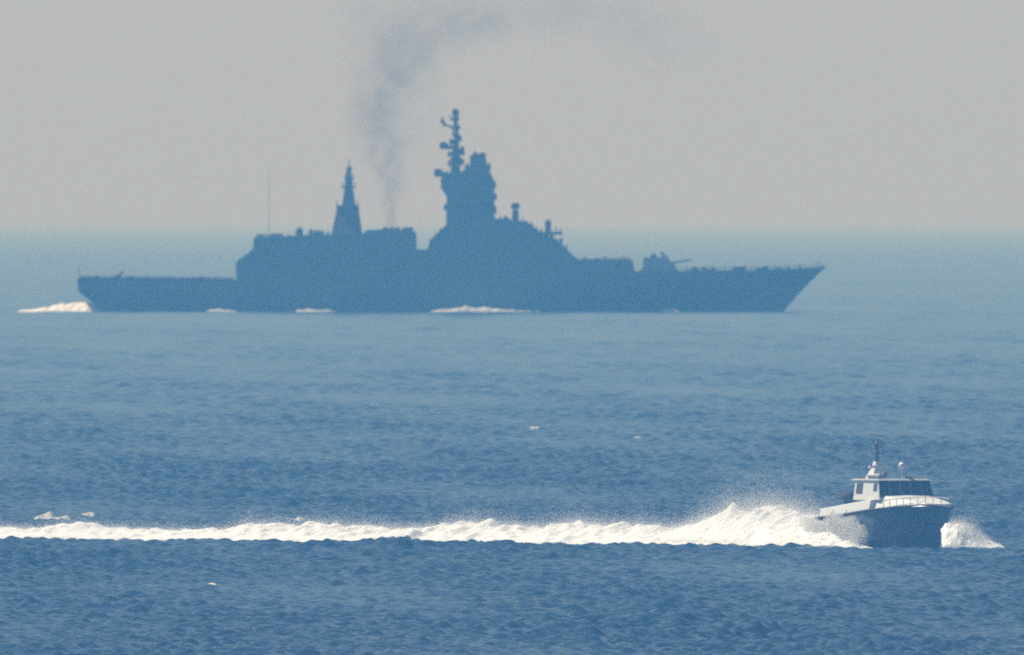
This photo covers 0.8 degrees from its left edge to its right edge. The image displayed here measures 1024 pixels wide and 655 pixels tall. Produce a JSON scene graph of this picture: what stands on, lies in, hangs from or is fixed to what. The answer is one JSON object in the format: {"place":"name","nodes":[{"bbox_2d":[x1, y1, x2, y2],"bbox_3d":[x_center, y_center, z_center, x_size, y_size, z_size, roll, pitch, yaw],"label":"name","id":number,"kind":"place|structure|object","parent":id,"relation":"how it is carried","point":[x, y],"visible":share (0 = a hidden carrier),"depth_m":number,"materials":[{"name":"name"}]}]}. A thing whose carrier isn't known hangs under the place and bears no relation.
{"place":"outdoors","nodes":[
{"label":"outdoors","id":0,"kind":"place"},
{"bbox_2d":[0,221,1023,654],"bbox_3d":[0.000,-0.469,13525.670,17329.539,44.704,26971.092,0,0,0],"label":"sea","id":1,"kind":"structure","parent":0,"point":[894,339],"depth_m":6244.00,"materials":[{"name":"blue liquid"}]},
{"bbox_2d":[34,511,71,519],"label":"whitecap","id":2,"kind":"object","parent":1,"relation":"on","point":[48,515],"visible":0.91,"depth_m":5244.69,"materials":[{"name":"liquid"}]},
{"bbox_2d":[17,302,100,311],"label":"stern wash","id":3,"kind":"object","parent":1,"relation":"in","point":[85,307],"visible":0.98,"depth_m":9996.98},
{"bbox_2d":[82,512,94,515],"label":"whitecap","id":4,"kind":"object","parent":1,"relation":"on","point":[89,514],"visible":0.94,"depth_m":5297.32,"materials":[{"name":"liquid"}]},
{"bbox_2d":[206,308,235,311],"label":"side wave","id":5,"kind":"object","parent":1,"relation":"on","point":[219,310],"visible":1,"depth_m":9989.52,"materials":[{"name":"liquid"}]},
{"bbox_2d":[295,309,334,311],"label":"side wave","id":6,"kind":"object","parent":1,"relation":"on","point":[311,310],"visible":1,"depth_m":9989.47,"materials":[{"name":"liquid"}]},
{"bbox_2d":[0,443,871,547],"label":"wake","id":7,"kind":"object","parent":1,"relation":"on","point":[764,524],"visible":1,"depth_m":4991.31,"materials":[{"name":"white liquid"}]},
{"bbox_2d":[77,109,825,311],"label":"warship","id":8,"kind":"object","parent":1,"relation":"on","point":[476,254],"visible":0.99,"depth_m":9994.31,"materials":[{"name":"grey metal"}]},
{"bbox_2d":[431,306,538,311],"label":"side wave","id":9,"kind":"object","parent":1,"relation":"on","point":[470,309],"visible":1,"depth_m":9989.39,"materials":[{"name":"liquid"}]},
{"bbox_2d":[662,309,678,311],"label":"side wave","id":10,"kind":"object","parent":1,"relation":"on","point":[669,310],"visible":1,"depth_m":9989.46,"materials":[{"name":"liquid"}]},
{"bbox_2d":[814,440,954,547],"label":"patrol boat","id":11,"kind":"object","parent":1,"relation":"on","point":[906,511],"visible":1,"depth_m":4952.26,"materials":[{"name":"white metal"}]},
{"bbox_2d":[941,503,1003,547],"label":"bow spray","id":12,"kind":"object","parent":1,"relation":"on","point":[956,534],"visible":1,"depth_m":4943.83,"materials":[{"name":"white liquid"}]},
{"bbox_2d":[0,0,1023,220],"label":"sky","id":13,"kind":"structure","parent":0,"point":[111,110],"materials":[{"name":"grey"}]}
]}

